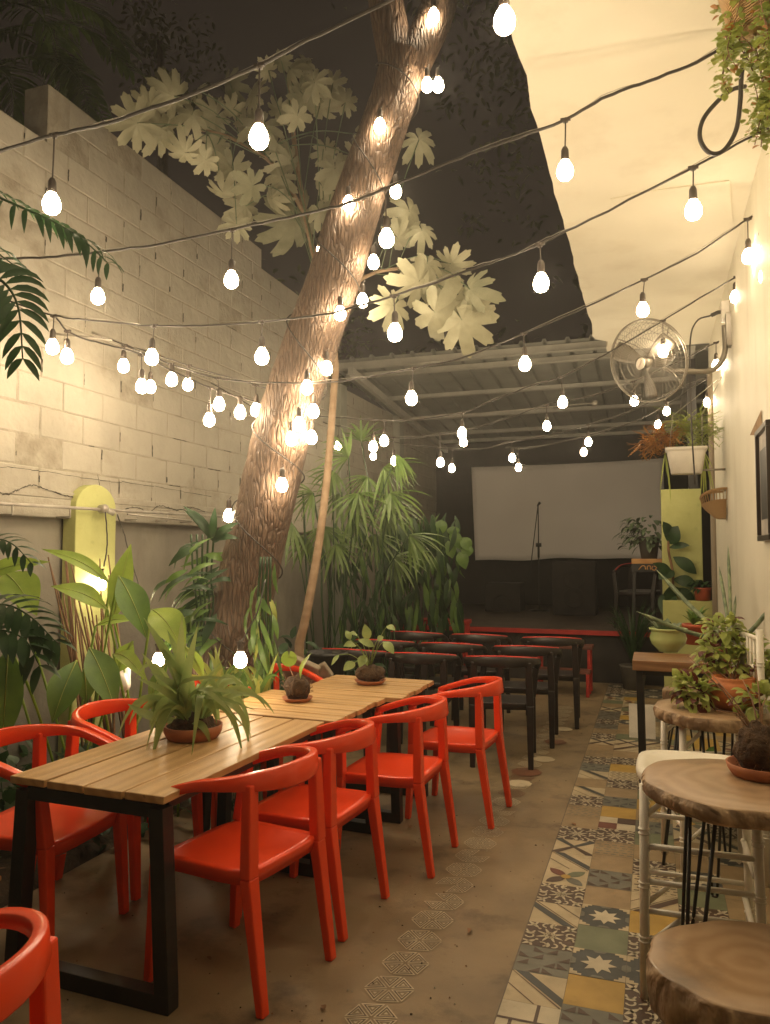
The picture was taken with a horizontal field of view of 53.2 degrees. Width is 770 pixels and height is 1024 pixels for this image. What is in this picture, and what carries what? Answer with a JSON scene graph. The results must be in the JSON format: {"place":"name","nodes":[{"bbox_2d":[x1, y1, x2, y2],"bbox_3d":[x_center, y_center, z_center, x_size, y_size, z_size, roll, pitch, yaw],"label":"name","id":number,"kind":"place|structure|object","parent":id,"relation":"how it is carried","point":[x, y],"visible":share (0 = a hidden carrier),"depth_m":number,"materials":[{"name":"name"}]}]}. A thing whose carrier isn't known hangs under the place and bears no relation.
{"place":"outdoors","nodes":[
{"label":"outdoors","id":0,"kind":"place"},
{"bbox_2d":[0,0,591,411],"label":"sky","id":1,"kind":"structure","parent":0,"point":[245,30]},
{"bbox_2d":[0,674,608,1023],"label":"floor","id":2,"kind":"structure","parent":0,"point":[496,923],"depth_m":3.28,"materials":[{"name":"concrete"}]},
{"bbox_2d":[0,907,61,1023],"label":"plastic armchair","id":3,"kind":"object","parent":2,"relation":"on","point":[29,969],"visible":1,"depth_m":1.55,"materials":[{"name":"plastic"}]},
{"bbox_2d":[0,191,123,379],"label":"frond","id":4,"kind":"object","parent":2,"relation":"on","point":[66,232],"visible":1,"depth_m":2.64,"materials":[{"name":"green plant"}]},
{"bbox_2d":[0,724,128,935],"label":"plastic armchair","id":5,"kind":"object","parent":2,"relation":"on","point":[60,829],"visible":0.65,"depth_m":3.21,"materials":[{"name":"plastic"}]},
{"bbox_2d":[55,698,202,900],"bbox_3d":[-1.254,1.357,3.780,0.527,0.802,0.588,-1,-3,23],"label":"plastic armchair","id":6,"kind":"object","parent":2,"relation":"on","point":[80,715],"visible":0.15,"depth_m":3.66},
{"bbox_2d":[4,713,323,1015],"bbox_3d":[-0.845,1.367,3.298,0.730,0.726,1.268,-1,-3,21],"label":"plank table","id":7,"kind":"object","parent":2,"relation":"on","point":[130,775],"visible":0.62,"depth_m":2.83,"materials":[{"name":"brown wood"}]},
{"bbox_2d":[118,617,273,751],"bbox_3d":[-0.811,0.747,3.389,0.619,0.627,0.764,2,-4,-32],"label":"potted plant","id":8,"kind":"object","parent":7,"relation":"on","point":[186,702],"visible":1,"depth_m":3.31,"materials":[{"name":"green plant"}]},
{"bbox_2d":[146,680,266,828],"bbox_3d":[-1.014,1.393,4.438,0.527,0.802,0.588,-2,-3,27],"label":"plastic armchair","id":9,"kind":"object","parent":2,"relation":"on","point":[263,765],"visible":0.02,"depth_m":4.10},
{"bbox_2d":[192,645,283,801],"bbox_3d":[-0.949,1.286,4.718,0.648,0.922,0.639,0,-3,-3],"label":"grassy plant","id":10,"kind":"object","parent":2,"relation":"on","point":[256,682],"visible":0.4,"depth_m":4.63,"materials":[{"name":"green plant"}]},
{"bbox_2d":[143,745,335,1018],"bbox_3d":[-0.525,1.309,2.897,0.527,0.802,0.588,-2,-4,29],"label":"plastic armchair","id":11,"kind":"object","parent":2,"relation":"on","point":[244,852],"visible":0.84,"depth_m":2.78,"materials":[{"name":"plastic"}]},
{"bbox_2d":[252,663,322,790],"bbox_3d":[-0.726,1.428,5.080,0.527,0.802,0.588,-2,-4,33],"label":"plastic armchair","id":12,"kind":"object","parent":2,"relation":"on","point":[311,675],"visible":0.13,"depth_m":5.32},
{"bbox_2d":[216,689,384,858],"bbox_3d":[-0.463,1.412,4.178,0.746,0.732,0.650,-1,-3,22],"label":"plank table","id":13,"kind":"object","parent":2,"relation":"on","point":[325,708],"visible":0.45,"depth_m":4.12,"materials":[{"name":"brown wood"}]},
{"bbox_2d":[281,651,313,702],"bbox_3d":[-0.478,0.894,4.206,0.180,0.302,0.324,0,-3,-7],"label":"kokedama","id":14,"kind":"object","parent":13,"relation":"on","point":[297,687],"visible":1,"depth_m":4.21,"materials":[{"name":"soil"}]},
{"bbox_2d":[104,49,505,759],"bbox_3d":[-0.574,-0.746,5.533,2.657,5.149,1.264,0,-3,-6],"label":"papaya tree","id":15,"kind":"object","parent":2,"relation":"on","point":[460,311],"visible":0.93,"depth_m":5.41,"materials":[{"name":"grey plant"}]},
{"bbox_2d":[283,655,333,683],"bbox_3d":[-0.553,1.129,5.419,0.396,0.243,0.141,-1,-3,19],"label":"driftwood","id":16,"kind":"object","parent":15,"relation":"attached to","point":[323,670],"visible":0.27,"depth_m":5.36,"materials":[{"name":"brown wood"}]},
{"bbox_2d":[236,718,389,941],"bbox_3d":[-0.309,1.336,3.395,0.527,0.802,0.588,-1,-3,24],"label":"plastic armchair","id":17,"kind":"object","parent":2,"relation":"on","point":[287,807],"visible":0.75,"depth_m":3.27,"materials":[{"name":"plastic"}]},
{"bbox_2d":[258,626,385,689],"bbox_3d":[-0.644,1.424,6.392,1.184,0.893,1.208,-1,-3,19],"label":"shrub","id":18,"kind":"object","parent":2,"relation":"on","point":[282,648],"visible":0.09,"depth_m":6.31,"materials":[{"name":"green plant"}]},
{"bbox_2d":[307,649,347,675],"bbox_3d":[-0.443,1.240,5.898,0.320,0.330,0.320,-1,-3,19],"label":"planter pot","id":19,"kind":"object","parent":2,"relation":"on","point":[319,656],"visible":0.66,"depth_m":5.79,"materials":[{"name":"black metal"}]},
{"bbox_2d":[322,648,387,663],"bbox_3d":[-0.245,1.485,6.220,0.588,0.810,0.527,-1,-3,19],"label":"table","id":20,"kind":"object","parent":2,"relation":"on","point":[357,653],"visible":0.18,"depth_m":6.00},
{"bbox_2d":[305,675,433,823],"bbox_3d":[-0.123,1.449,4.800,0.709,0.726,0.650,-1,-3,20],"label":"plank table","id":21,"kind":"object","parent":2,"relation":"on","point":[389,690],"visible":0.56,"depth_m":4.64,"materials":[{"name":"brown wood"}]},
{"bbox_2d":[331,624,394,684],"bbox_3d":[-0.151,0.889,4.826,0.387,0.390,0.294,0,-3,-9],"label":"kokedama","id":22,"kind":"object","parent":21,"relation":"on","point":[367,672],"visible":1,"depth_m":4.78,"materials":[{"name":"plant"}]},
{"bbox_2d":[351,639,421,731],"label":"plastic armchair","id":23,"kind":"object","parent":2,"relation":"on","point":[398,645],"visible":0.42,"depth_m":6.68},
{"bbox_2d":[335,695,458,878],"bbox_3d":[0.066,1.368,3.985,0.527,0.802,0.588,-1,-3,21],"label":"plastic armchair","id":24,"kind":"object","parent":2,"relation":"on","point":[417,770],"visible":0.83,"depth_m":3.84,"materials":[{"name":"plastic"}]},
{"bbox_2d":[386,631,449,713],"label":"plastic armchair","id":25,"kind":"object","parent":2,"relation":"on","point":[413,636],"visible":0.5,"depth_m":7.37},
{"bbox_2d":[385,652,461,751],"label":"plastic armchair","id":26,"kind":"object","parent":2,"relation":"on","point":[395,659],"visible":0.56,"depth_m":5.82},
{"bbox_2d":[418,642,487,727],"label":"plastic armchair","id":27,"kind":"object","parent":2,"relation":"on","point":[438,647],"visible":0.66,"depth_m":6.49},
{"bbox_2d":[344,706,571,1023],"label":"floor stencils","id":28,"kind":"object","parent":2,"relation":"on","point":[448,869],"visible":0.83,"depth_m":3.22,"materials":[{"name":"paint"}]},
{"bbox_2d":[405,676,511,829],"bbox_3d":[0.454,1.404,4.642,0.527,0.802,0.588,-1,-3,23],"label":"plastic armchair","id":29,"kind":"object","parent":2,"relation":"on","point":[479,739],"visible":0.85,"depth_m":4.50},
{"bbox_2d":[449,633,512,719],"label":"plastic armchair","id":30,"kind":"object","parent":2,"relation":"on","point":[474,638],"visible":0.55,"depth_m":7.18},
{"bbox_2d":[463,655,540,769],"bbox_3d":[0.885,1.462,5.806,0.588,0.810,0.527,-1,-3,10],"label":"plastic armchair","id":31,"kind":"object","parent":2,"relation":"on","point":[527,702],"visible":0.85,"depth_m":5.60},
{"bbox_2d":[491,645,561,748],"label":"plastic armchair","id":32,"kind":"object","parent":2,"relation":"on","point":[549,688],"visible":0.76,"depth_m":6.23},
{"bbox_2d":[509,727,571,786],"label":"floor paint patches","id":33,"kind":"object","parent":2,"relation":"on","point":[522,772],"visible":0.83,"depth_m":5.48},
{"bbox_2d":[520,636,584,728],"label":"plastic armchair","id":34,"kind":"object","parent":2,"relation":"on","point":[573,675],"visible":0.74,"depth_m":6.88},
{"bbox_2d":[536,644,593,697],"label":"armchair","id":35,"kind":"object","parent":2,"relation":"on","point":[587,672],"visible":0.5,"depth_m":8.51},
{"bbox_2d":[493,683,769,1023],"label":"tile strip","id":36,"kind":"object","parent":2,"relation":"on","point":[577,960],"visible":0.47,"depth_m":3.46,"materials":[{"name":"tile"}]},
{"bbox_2d":[602,600,658,690],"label":"spiky plant","id":37,"kind":"object","parent":36,"relation":"on","point":[634,642],"visible":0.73,"depth_m":8.72,"materials":[{"name":"green plant"}]},
{"bbox_2d":[629,703,655,738],"bbox_3d":[2.165,1.762,6.467,0.210,0.280,0.053,-1,-3,19],"label":"leaning board","id":38,"kind":"object","parent":36,"relation":"on","point":[649,724],"visible":0.57,"depth_m":6.46,"materials":[{"name":"beige wood"}]},
{"bbox_2d":[653,522,696,613],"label":"rubber plant","id":39,"kind":"object","parent":36,"relation":"on","point":[672,535],"visible":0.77,"depth_m":8.43,"materials":[{"name":"green plant"}]},
{"bbox_2d":[632,652,730,782],"bbox_3d":[1.908,1.358,4.744,0.700,0.901,0.420,-1,-3,19],"label":"bar table","id":40,"kind":"object","parent":36,"relation":"on","point":[654,664],"visible":0.33,"depth_m":4.67,"materials":[{"name":"brown wood"}]},
{"bbox_2d":[648,618,687,652],"bbox_3d":[1.873,0.818,5.102,0.243,0.215,0.261,3,-4,-40],"label":"bowl planter","id":41,"kind":"object","parent":40,"relation":"on","point":[663,638],"visible":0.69,"depth_m":5.02,"materials":[{"name":"green ceramic"}]},
{"bbox_2d":[636,547,764,662],"bbox_3d":[1.967,0.558,4.821,0.739,0.703,0.673,-1,-3,19],"label":"snake plant","id":42,"kind":"object","parent":40,"relation":"on","point":[754,627],"visible":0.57,"depth_m":4.75,"materials":[{"name":"plant"}]},
{"bbox_2d":[661,489,702,599],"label":"lime pillar","id":43,"kind":"structure","parent":36,"relation":"on","point":[681,509],"depth_m":8.53,"materials":[{"name":"paint"}]},
{"bbox_2d":[662,685,709,750],"bbox_3d":[2.088,1.529,5.284,0.358,0.622,0.340,0,-3,8],"label":"log stool","id":44,"kind":"object","parent":36,"relation":"on","point":[666,690],"visible":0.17,"depth_m":5.27,"materials":[{"name":"brown wood"}]},
{"bbox_2d":[663,600,712,686],"bbox_3d":[3.313,1.484,8.361,0.528,1.041,0.190,-1,-3,19],"label":"lime ledge","id":45,"kind":"object","parent":36,"relation":"on","point":[674,611],"visible":0.15,"depth_m":8.31,"materials":[{"name":"paint"}]},
{"bbox_2d":[682,580,711,600],"bbox_3d":[3.438,0.845,8.347,0.367,0.228,0.316,1,-3,-18],"label":"planter","id":46,"kind":"object","parent":45,"relation":"on","point":[701,591],"visible":0.97,"depth_m":8.26,"materials":[{"name":"ceramic"}]},
{"bbox_2d":[681,605,712,644],"bbox_3d":[2.242,0.809,5.491,0.232,0.275,0.247,-2,-4,36],"label":"red planter","id":47,"kind":"object","parent":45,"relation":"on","point":[693,618],"visible":0.73,"depth_m":5.46,"materials":[{"name":"ceramic"}]},
{"bbox_2d":[636,750,766,1000],"bbox_3d":[1.143,1.315,2.807,0.418,0.777,0.410,-1,-3,19],"label":"bar chair","id":48,"kind":"object","parent":36,"relation":"on","point":[754,875],"visible":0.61,"depth_m":2.69,"materials":[{"name":"white paint"}]},
{"bbox_2d":[641,759,769,924],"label":"log table","id":49,"kind":"object","parent":36,"relation":"on","point":[715,792],"visible":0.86,"depth_m":2.36,"materials":[{"name":"brown wood"}]},
{"bbox_2d":[688,656,769,783],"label":"kokedama","id":50,"kind":"object","parent":49,"relation":"on","point":[749,759],"visible":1,"depth_m":2.48,"materials":[{"name":"ceramic"}]},
{"bbox_2d":[646,920,769,1023],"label":"log stool","id":51,"kind":"object","parent":36,"relation":"on","point":[714,972],"visible":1,"depth_m":1.97,"materials":[{"name":"brown wood"}]},
{"bbox_2d":[653,698,769,897],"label":"log table","id":52,"kind":"object","parent":36,"relation":"on","point":[713,721],"visible":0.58,"depth_m":3.58,"materials":[{"name":"brown wood"}]},
{"bbox_2d":[669,611,769,721],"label":"coleus pot","id":53,"kind":"object","parent":52,"relation":"on","point":[711,694],"visible":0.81,"depth_m":3.75,"materials":[{"name":"green ceramic"}]},
{"bbox_2d":[660,623,769,887],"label":"bar chair","id":54,"kind":"object","parent":36,"relation":"on","point":[756,649],"visible":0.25,"depth_m":3.64,"materials":[{"name":"white paint"}]},
{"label":"ground","id":55,"kind":"structure","parent":0,"visible":0},
{"bbox_2d":[0,0,144,125],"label":"palm tree","id":56,"kind":"object","parent":55,"relation":"on","point":[44,57],"visible":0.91,"depth_m":6.37,"materials":[{"name":"green plant"}]},
{"bbox_2d":[105,0,237,176],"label":"dark tree","id":57,"kind":"object","parent":55,"relation":"on","point":[158,55],"visible":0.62,"depth_m":12.56,"materials":[{"name":"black plant"}]},
{"bbox_2d":[0,669,411,907],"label":"planting bed soil","id":58,"kind":"structure","parent":55,"relation":"on","point":[82,853],"depth_m":3.90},
{"bbox_2d":[0,533,78,694],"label":"philodendron","id":59,"kind":"object","parent":58,"relation":"on","point":[32,632],"visible":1,"depth_m":3.44,"materials":[{"name":"green plant"}]},
{"bbox_2d":[0,740,88,811],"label":"shrub","id":60,"kind":"object","parent":58,"relation":"on","point":[8,795],"visible":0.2,"depth_m":3.88,"materials":[{"name":"green plant"}]},
{"bbox_2d":[6,736,119,845],"bbox_3d":[-1.824,1.587,4.520,1.052,0.618,1.318,1,-3,-14],"label":"shrub","id":61,"kind":"object","parent":58,"relation":"on","point":[96,839],"visible":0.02,"depth_m":4.44,"materials":[{"name":"green plant"}]},
{"bbox_2d":[58,485,115,759],"bbox_3d":[-2.102,0.825,5.436,0.110,2.040,0.418,-1,-3,19],"label":"lime pilaster","id":62,"kind":"object","parent":58,"relation":"on","point":[84,532],"visible":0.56,"depth_m":5.37,"materials":[{"name":"paint"}]},
{"bbox_2d":[48,555,126,746],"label":"dry stalks","id":63,"kind":"object","parent":58,"relation":"on","point":[72,653],"visible":0.19,"depth_m":4.87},
{"bbox_2d":[118,667,130,697],"bbox_3d":[-1.650,1.041,4.750,0.188,0.269,0.156,-1,-3,19],"label":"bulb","id":64,"kind":"object","parent":63,"relation":"on","point":[126,679],"visible":0.16,"depth_m":4.71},
{"bbox_2d":[0,544,203,821],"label":"ginger plant","id":65,"kind":"object","parent":58,"relation":"on","point":[128,598],"visible":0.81,"depth_m":4.17,"materials":[{"name":"green plant"}]},
{"bbox_2d":[150,506,238,660],"bbox_3d":[-1.432,0.887,5.249,0.519,1.824,1.056,2,-4,-37],"label":"climbing plant","id":66,"kind":"object","parent":58,"relation":"on","point":[198,615],"visible":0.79,"depth_m":4.96,"materials":[{"name":"green plant"}]},
{"bbox_2d":[331,383,346,647],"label":"wall pillar","id":67,"kind":"structure","parent":58,"relation":"on","point":[341,407],"depth_m":9.69,"materials":[{"name":"grey paint"}]},
{"bbox_2d":[284,415,449,717],"bbox_3d":[-0.289,0.488,7.063,1.772,2.815,0.964,0,-3,7],"label":"bamboo palm","id":68,"kind":"object","parent":58,"relation":"on","point":[391,504],"visible":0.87,"depth_m":7.01,"materials":[{"name":"green plant"}]},
{"bbox_2d":[333,513,472,677],"bbox_3d":[0.179,0.982,8.623,1.558,1.994,1.010,0,-3,-1],"label":"climbing plant","id":69,"kind":"object","parent":58,"relation":"on","point":[441,592],"visible":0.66,"depth_m":8.44,"materials":[{"name":"green plant"}]},
{"bbox_2d":[0,84,436,799],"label":"block boundary wall","id":70,"kind":"structure","parent":55,"relation":"on","point":[88,416],"depth_m":6.04,"materials":[{"name":"paint"}]},
{"bbox_2d":[0,502,222,522],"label":"wall conduit","id":71,"kind":"object","parent":70,"relation":"attached to","point":[103,508],"depth_m":5.44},
{"bbox_2d":[117,514,164,665],"bbox_3d":[-1.651,0.497,5.232,0.116,1.000,0.911,2,-4,-34],"label":"drop light","id":72,"kind":"object","parent":71,"relation":"hanging from","point":[158,658],"visible":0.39,"depth_m":4.84,"materials":[{"name":"beige"}]},
{"bbox_2d":[92,331,265,416],"bbox_3d":[-1.435,-0.979,5.371,1.451,0.687,0.080,-1,-3,16],"label":"string light","id":73,"kind":"object","parent":70,"relation":"attached to","point":[187,384],"visible":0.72,"depth_m":5.34,"materials":[{"name":"beige"}]},
{"bbox_2d":[11,128,768,364],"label":"string light","id":74,"kind":"object","parent":70,"relation":"hanging from","point":[693,210],"visible":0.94,"depth_m":3.82,"materials":[{"name":"glass"}]},
{"bbox_2d":[295,290,378,399],"bbox_3d":[-1.092,-0.673,12.879,2.142,5.852,3.525,-1,-3,19],"label":"dark tree","id":75,"kind":"object","parent":55,"relation":"on","point":[362,318],"visible":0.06,"depth_m":13.45,"materials":[{"name":"black plant"}]},
{"bbox_2d":[172,0,559,717],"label":"leaning tree","id":76,"kind":"object","parent":55,"relation":"on","point":[264,510],"visible":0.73,"depth_m":4.99,"materials":[{"name":"brown plant"}]},
{"bbox_2d":[56,317,259,426],"bbox_3d":[-1.359,-0.859,4.883,1.382,0.598,0.087,2,-3,-26],"label":"string light","id":77,"kind":"object","parent":76,"relation":"attached to","point":[66,356],"visible":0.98,"depth_m":4.79,"materials":[{"name":"beige"}]},
{"bbox_2d":[234,579,265,667],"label":"drop light","id":78,"kind":"object","parent":76,"relation":"hanging from","point":[240,659],"visible":1,"depth_m":4.24,"materials":[{"name":"beige"}]},
{"bbox_2d":[243,557,283,689],"bbox_3d":[-0.733,1.032,4.892,0.233,1.494,0.704,0,-3,5],"label":"climbing plant","id":79,"kind":"object","parent":76,"relation":"attached to","point":[259,627],"visible":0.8,"depth_m":4.76,"materials":[{"name":"green plant"}]},
{"bbox_2d":[202,0,443,666],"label":"trunk string light","id":80,"kind":"object","parent":76,"relation":"attached to","point":[428,86],"visible":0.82,"depth_m":4.91,"materials":[{"name":"beige"}]},
{"bbox_2d":[393,416,403,612],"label":"wall pillar","id":81,"kind":"structure","parent":55,"relation":"on","point":[398,431],"depth_m":11.98,"materials":[{"name":"grey paint"}]},
{"bbox_2d":[332,244,591,381],"bbox_3d":[2.984,-1.501,17.374,13.485,7.995,4.087,-1,-3,19],"label":"dark tree","id":82,"kind":"object","parent":55,"relation":"on","point":[557,278],"visible":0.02,"depth_m":16.97,"materials":[{"name":"black plant"}]},
{"bbox_2d":[358,603,663,685],"bbox_3d":[2.591,1.850,11.400,4.800,0.638,4.237,-1,-3,19],"label":"stage","id":83,"kind":"object","parent":55,"relation":"on","point":[609,654],"visible":0.21,"depth_m":9.60,"materials":[{"name":"wood"}]},
{"bbox_2d":[485,582,524,611],"bbox_3d":[1.921,1.377,12.287,0.550,0.497,0.522,-1,-3,19],"label":"stage speaker","id":84,"kind":"object","parent":83,"relation":"on","point":[504,596],"visible":0.94,"depth_m":12.07},
{"bbox_2d":[529,502,548,611],"bbox_3d":[2.452,0.704,12.256,0.300,1.744,0.300,-1,-3,19],"label":"microphone stand","id":85,"kind":"object","parent":83,"relation":"on","point":[538,545],"visible":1,"depth_m":12.24,"materials":[{"name":"black metal"}]},
{"bbox_2d":[552,561,597,615],"bbox_3d":[2.862,1.138,11.548,0.620,0.800,0.522,-1,-3,19],"label":"stage speaker","id":86,"kind":"object","parent":83,"relation":"on","point":[575,587],"visible":1,"depth_m":11.32},
{"bbox_2d":[612,563,659,627],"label":"plastic armchair","id":87,"kind":"object","parent":83,"relation":"on","point":[653,593],"visible":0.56,"depth_m":9.46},
{"bbox_2d":[631,559,662,626],"bbox_3d":[3.177,0.990,9.274,0.375,0.851,0.358,-1,-3,19],"label":"tall plant table","id":88,"kind":"object","parent":83,"relation":"on","point":[643,565],"visible":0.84,"depth_m":9.16,"materials":[{"name":"orange wood"}]},
{"bbox_2d":[613,515,661,558],"bbox_3d":[3.178,0.306,9.309,0.826,0.520,0.456,-1,-3,19],"label":"grey planter","id":89,"kind":"object","parent":88,"relation":"on","point":[649,546],"visible":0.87,"depth_m":9.24,"materials":[{"name":"green plant"}]},
{"bbox_2d":[433,431,711,607],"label":"back wall","id":90,"kind":"structure","parent":55,"relation":"on","point":[454,496],"depth_m":13.71,"materials":[{"name":"black paint"}]},
{"bbox_2d":[509,0,769,733],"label":"cream building","id":91,"kind":"structure","parent":55,"relation":"on","point":[575,56],"depth_m":4.47,"materials":[{"name":"paint"}]},
{"bbox_2d":[0,0,514,214],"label":"string light","id":92,"kind":"object","parent":91,"relation":"hanging from","point":[504,21],"visible":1,"depth_m":2.88,"materials":[{"name":"glass"}]},
{"bbox_2d":[0,47,717,304],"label":"string light","id":93,"kind":"object","parent":91,"relation":"hanging from","point":[564,173],"visible":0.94,"depth_m":3.69,"materials":[{"name":"glass"}]},
{"bbox_2d":[56,215,753,410],"bbox_3d":[-0.025,-1.215,4.879,4.509,1.103,0.079,0,-3,8],"label":"string light","id":94,"kind":"object","parent":91,"relation":"hanging from","point":[524,362],"visible":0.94,"depth_m":4.80,"materials":[{"name":"metal"}]},
{"bbox_2d":[211,276,735,451],"bbox_3d":[0.495,-1.101,6.250,4.402,1.175,0.074,-1,-3,19],"label":"string light","id":95,"kind":"object","parent":91,"relation":"hanging from","point":[562,400],"visible":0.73,"depth_m":6.00,"materials":[{"name":"metal"}]},
{"bbox_2d":[332,334,708,488],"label":"metal roof","id":96,"kind":"structure","parent":91,"relation":"attached to","point":[466,383],"depth_m":10.83,"materials":[{"name":"grey paint"}]},
{"bbox_2d":[471,458,663,560],"bbox_3d":[3.089,-0.013,13.242,3.249,1.704,0.056,-1,-3,19],"label":"projection screen","id":97,"kind":"object","parent":96,"relation":"hanging from","point":[586,510],"visible":0.92,"depth_m":13.22,"materials":[{"name":"fabric"}]},
{"bbox_2d":[505,379,705,470],"bbox_3d":[2.525,-0.978,8.717,2.332,0.964,0.073,-1,-3,19],"label":"string light","id":98,"kind":"object","parent":96,"relation":"hanging from","point":[583,452],"visible":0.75,"depth_m":8.76,"materials":[{"name":"glass"}]},
{"bbox_2d":[323,341,720,466],"bbox_3d":[1.141,-0.956,7.290,3.774,1.015,0.074,-1,-3,19],"label":"string light","id":99,"kind":"object","parent":91,"relation":"hanging from","point":[546,427],"visible":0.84,"depth_m":7.20,"materials":[{"name":"plastic"}]},
{"bbox_2d":[367,377,709,471],"bbox_3d":[1.495,-0.903,8.383,3.838,0.885,0.076,-1,-3,19],"label":"string light","id":100,"kind":"object","parent":91,"relation":"hanging from","point":[588,442],"visible":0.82,"depth_m":8.25,"materials":[{"name":"glass"}]},
{"bbox_2d":[610,312,731,402],"bbox_3d":[2.185,-1.195,5.886,0.896,0.685,0.498,-1,-3,19],"label":"wall fan","id":101,"kind":"object","parent":91,"relation":"attached to","point":[626,353],"depth_m":5.90,"materials":[{"name":"silver metal"}]},
{"bbox_2d":[628,377,724,500],"bbox_3d":[2.605,-0.620,6.695,0.991,1.084,0.563,0,-3,-5],"label":"hanging trough","id":102,"kind":"object","parent":91,"relation":"hanging from","point":[680,459],"visible":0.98,"depth_m":6.68,"materials":[{"name":"white plastic"}]},
{"bbox_2d":[689,300,729,483],"bbox_3d":[2.580,-0.939,6.078,0.308,1.426,0.117,-2,-4,30],"label":"conduit pipe","id":103,"kind":"object","parent":91,"relation":"attached to","point":[724,307],"visible":0.94,"depth_m":6.11,"materials":[{"name":"white plastic"}]},
{"bbox_2d":[707,373,717,652],"bbox_3d":[3.294,0.266,7.692,0.057,3.400,0.060,-1,-3,19],"label":"drain pipe","id":104,"kind":"object","parent":91,"relation":"attached to","point":[713,536],"visible":0.48,"depth_m":7.68,"materials":[{"name":"metal"}]},
{"bbox_2d":[699,487,726,518],"bbox_3d":[2.798,-0.067,6.557,0.210,0.259,0.356,-1,-3,19],"label":"wicker basket","id":105,"kind":"object","parent":91,"relation":"attached to","point":[716,508],"visible":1,"depth_m":6.46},
{"bbox_2d":[697,48,746,155],"bbox_3d":[1.419,-1.692,3.221,0.209,0.431,0.235,-1,-3,19],"label":"cable loop","id":106,"kind":"object","parent":91,"relation":"hanging from","point":[741,86],"visible":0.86,"depth_m":3.17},
{"bbox_2d":[707,0,769,154],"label":"hanging vine","id":107,"kind":"object","parent":91,"relation":"hanging from","point":[747,24],"visible":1,"depth_m":2.66,"materials":[{"name":"plant"}]},
{"bbox_2d":[754,419,769,540],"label":"picture frame","id":108,"kind":"object","parent":91,"relation":"attached to","point":[762,451],"visible":1,"depth_m":4.20,"materials":[{"name":"wood"}]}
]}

